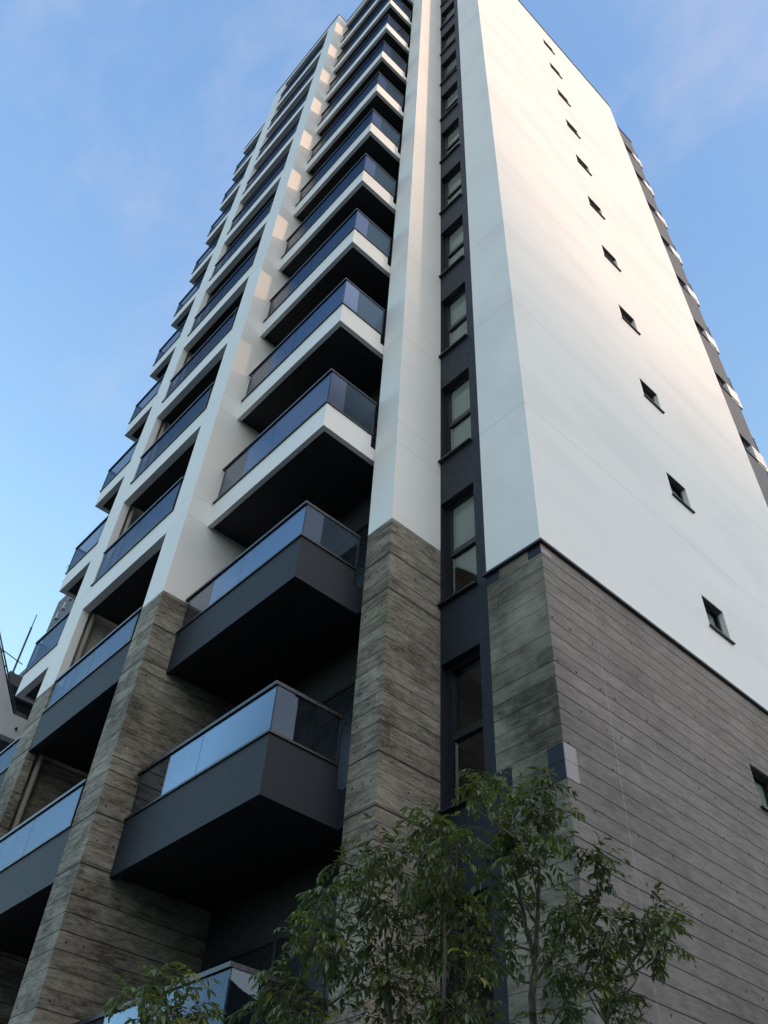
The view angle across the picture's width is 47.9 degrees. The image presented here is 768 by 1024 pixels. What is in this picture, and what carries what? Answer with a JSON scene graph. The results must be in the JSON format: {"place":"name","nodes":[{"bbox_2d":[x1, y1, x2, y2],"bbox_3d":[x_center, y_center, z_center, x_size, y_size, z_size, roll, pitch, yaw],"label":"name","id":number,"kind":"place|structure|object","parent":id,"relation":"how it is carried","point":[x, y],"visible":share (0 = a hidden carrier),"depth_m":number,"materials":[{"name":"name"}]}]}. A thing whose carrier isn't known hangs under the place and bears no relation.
{"place":"outdoors","nodes":[
{"label":"outdoors","id":0,"kind":"place"},
{"bbox_2d":[0,633,32,770],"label":"neighbour house","id":1,"kind":"structure","parent":0,"point":[15,711],"depth_m":23.18,"materials":[{"name":"white metal"}]},
{"bbox_2d":[14,709,28,719],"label":"window","id":2,"kind":"structure","parent":1,"relation":"in","point":[19,713],"depth_m":24.24,"materials":[{"name":"black glass"}]},
{"bbox_2d":[12,614,36,671],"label":"lightning rod","id":3,"kind":"object","parent":1,"relation":"on","point":[21,651],"visible":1,"depth_m":43.40,"materials":[{"name":"grey metal"}]},
{"bbox_2d":[19,595,74,676],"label":"grey building","id":4,"kind":"structure","parent":0,"point":[63,609],"depth_m":40.55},
{"bbox_2d":[0,0,767,1023],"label":"apartment tower","id":5,"kind":"structure","parent":0,"point":[438,472],"depth_m":13.14,"materials":[{"name":"white paint"}]},
{"bbox_2d":[205,911,335,1023],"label":"balcony door","id":6,"kind":"structure","parent":5,"relation":"in","point":[260,956],"depth_m":9.77,"materials":[{"name":"black glass"}]},
{"bbox_2d":[273,679,355,789],"bbox_3d":[-1.114,3.477,11.255,0.049,2.100,2.471,35,-54,-26],"label":"balcony door","id":7,"kind":"structure","parent":5,"relation":"in","point":[312,728],"depth_m":11.42,"materials":[{"name":"black glass"}]},
{"bbox_2d":[329,521,368,586],"bbox_3d":[-0.971,1.401,13.416,0.049,2.100,2.471,35,-54,-26],"label":"balcony door","id":8,"kind":"structure","parent":5,"relation":"in","point":[346,549],"depth_m":13.51,"materials":[{"name":"black glass"}]},
{"bbox_2d":[357,404,378,448],"bbox_3d":[-0.826,-0.716,15.621,0.049,2.100,2.471,35,-54,-26],"label":"balcony door","id":9,"kind":"structure","parent":5,"relation":"in","point":[366,421],"depth_m":15.71,"materials":[{"name":"black glass"}]},
{"bbox_2d":[375,317,386,345],"bbox_3d":[-0.684,-2.792,17.782,0.049,2.100,2.471,35,-54,-26],"label":"balcony door","id":10,"kind":"structure","parent":5,"relation":"in","point":[378,327],"depth_m":17.77,"materials":[{"name":"black glass"}]},
{"bbox_2d":[386,248,392,266],"bbox_3d":[-0.541,-4.868,19.943,0.049,2.100,2.471,35,-54,-26],"label":"balcony door","id":11,"kind":"structure","parent":5,"relation":"in","point":[390,254],"depth_m":19.95,"materials":[{"name":"black glass"}]},
{"bbox_2d":[440,5,454,29],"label":"window","id":12,"kind":"structure","parent":5,"relation":"in","point":[448,16],"depth_m":32.26,"materials":[{"name":"black glass"}]},
{"bbox_2d":[440,28,455,55],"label":"window","id":13,"kind":"structure","parent":5,"relation":"in","point":[450,39],"depth_m":30.07,"materials":[{"name":"black glass"}]},
{"bbox_2d":[439,87,457,121],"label":"window","id":14,"kind":"structure","parent":5,"relation":"in","point":[451,101],"depth_m":25.64,"materials":[{"name":"black glass"}]},
{"bbox_2d":[440,55,456,85],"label":"window","id":15,"kind":"structure","parent":5,"relation":"in","point":[450,68],"depth_m":27.84,"materials":[{"name":"black glass"}]},
{"bbox_2d":[439,123,459,163],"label":"window","id":16,"kind":"structure","parent":5,"relation":"in","point":[451,140],"depth_m":23.45,"materials":[{"name":"black glass"}]},
{"bbox_2d":[439,167,461,214],"bbox_3d":[1.673,-7.843,21.002,0.265,2.035,0.695,35,-54,-26],"label":"window","id":17,"kind":"structure","parent":5,"relation":"in","point":[452,187],"depth_m":21.28,"materials":[{"name":"black glass"}]},
{"bbox_2d":[439,221,464,278],"bbox_3d":[1.531,-5.767,18.841,0.265,2.035,0.695,35,-54,-26],"label":"window","id":18,"kind":"structure","parent":5,"relation":"in","point":[454,244],"depth_m":19.02,"materials":[{"name":"black glass"}]},
{"bbox_2d":[438,289,467,358],"bbox_3d":[1.388,-3.692,16.680,0.265,2.036,0.695,35,-54,-26],"label":"window","id":19,"kind":"structure","parent":5,"relation":"in","point":[455,310],"depth_m":16.82,"materials":[{"name":"black glass"}]},
{"bbox_2d":[438,375,471,463],"bbox_3d":[1.246,-1.616,14.518,0.265,2.036,0.695,35,-54,-26],"label":"window","id":20,"kind":"structure","parent":5,"relation":"in","point":[458,418],"depth_m":14.61,"materials":[{"name":"black glass"}]},
{"bbox_2d":[436,652,482,815],"bbox_3d":[1.739,3.200,10.471,2.335,2.730,0.822,35,-54,-26],"label":"window","id":21,"kind":"structure","parent":5,"relation":"in","point":[471,667],"depth_m":10.32,"materials":[{"name":"black glass"}]},
{"bbox_2d":[449,894,494,1023],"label":"window","id":22,"kind":"structure","parent":5,"relation":"in","point":[452,979],"depth_m":8.47,"materials":[{"name":"black glass"}]},
{"bbox_2d":[437,491,536,607],"bbox_3d":[1.882,1.125,12.632,2.335,2.730,0.822,35,-54,-26],"label":"window","id":23,"kind":"structure","parent":5,"relation":"in","point":[461,543],"depth_m":12.53,"materials":[{"name":"black glass"}]},
{"bbox_2d":[543,39,554,54],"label":"window","id":24,"kind":"structure","parent":5,"relation":"in","point":[545,43],"depth_m":35.23,"materials":[{"name":"black glass"}]},
{"bbox_2d":[550,63,562,78],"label":"window","id":25,"kind":"structure","parent":5,"relation":"in","point":[551,65],"depth_m":33.11,"materials":[{"name":"black glass"}]},
{"bbox_2d":[557,89,570,106],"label":"window","id":26,"kind":"structure","parent":5,"relation":"in","point":[559,92],"depth_m":30.94,"materials":[{"name":"black glass"}]},
{"bbox_2d":[566,120,580,138],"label":"window","id":27,"kind":"structure","parent":5,"relation":"in","point":[569,125],"depth_m":28.79,"materials":[{"name":"black glass"}]},
{"bbox_2d":[576,155,591,175],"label":"window","id":28,"kind":"structure","parent":5,"relation":"in","point":[579,161],"depth_m":26.65,"materials":[{"name":"black glass"}]},
{"bbox_2d":[588,196,604,219],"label":"window","id":29,"kind":"structure","parent":5,"relation":"in","point":[595,207],"depth_m":24.76,"materials":[{"name":"black glass"}]},
{"bbox_2d":[601,244,620,271],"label":"window","id":30,"kind":"structure","parent":5,"relation":"in","point":[606,253],"depth_m":22.64,"materials":[{"name":"black glass"}]},
{"bbox_2d":[619,305,640,335],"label":"window","id":31,"kind":"structure","parent":5,"relation":"in","point":[626,317],"depth_m":20.46,"materials":[{"name":"black glass"}]},
{"bbox_2d":[640,379,664,413],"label":"window","id":32,"kind":"structure","parent":5,"relation":"in","point":[649,394],"depth_m":18.36,"materials":[{"name":"black glass"}]},
{"bbox_2d":[666,472,695,513],"bbox_3d":[5.402,-0.334,15.991,0.673,0.666,0.215,35,-54,-26],"label":"window","id":33,"kind":"structure","parent":5,"relation":"in","point":[676,489],"depth_m":16.21,"materials":[{"name":"black glass"}]},
{"bbox_2d":[701,595,735,644],"bbox_3d":[5.260,1.742,13.830,0.673,0.666,0.215,35,-54,-26],"label":"window","id":34,"kind":"structure","parent":5,"relation":"in","point":[712,612],"depth_m":14.05,"materials":[{"name":"black glass"}]},
{"bbox_2d":[749,763,767,811],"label":"window","id":35,"kind":"structure","parent":5,"relation":"in","point":[760,779],"depth_m":11.90,"materials":[{"name":"black glass"}]},
{"bbox_2d":[0,0,767,674],"label":"sky","id":36,"kind":"structure","parent":0,"point":[126,126],"materials":[{"name":"blue"}]},
{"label":"pavement","id":37,"kind":"structure","parent":0,"visible":0},
{"bbox_2d":[102,961,226,1023],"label":"leafy tree","id":38,"kind":"object","parent":37,"relation":"on","point":[156,1000],"visible":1,"depth_m":3.73,"materials":[{"name":"green plant"}]},
{"bbox_2d":[226,799,521,1023],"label":"leafy tree","id":39,"kind":"object","parent":37,"relation":"on","point":[442,897],"visible":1,"depth_m":4.11,"materials":[{"name":"green plant"}]},
{"bbox_2d":[451,766,631,1023],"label":"leafy tree","id":40,"kind":"object","parent":37,"relation":"on","point":[507,840],"visible":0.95,"depth_m":4.46,"materials":[{"name":"green plant"}]},
{"bbox_2d":[514,881,694,1023],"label":"leafy tree","id":41,"kind":"object","parent":37,"relation":"on","point":[612,999],"visible":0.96,"depth_m":4.03,"materials":[{"name":"green plant"}]}
]}

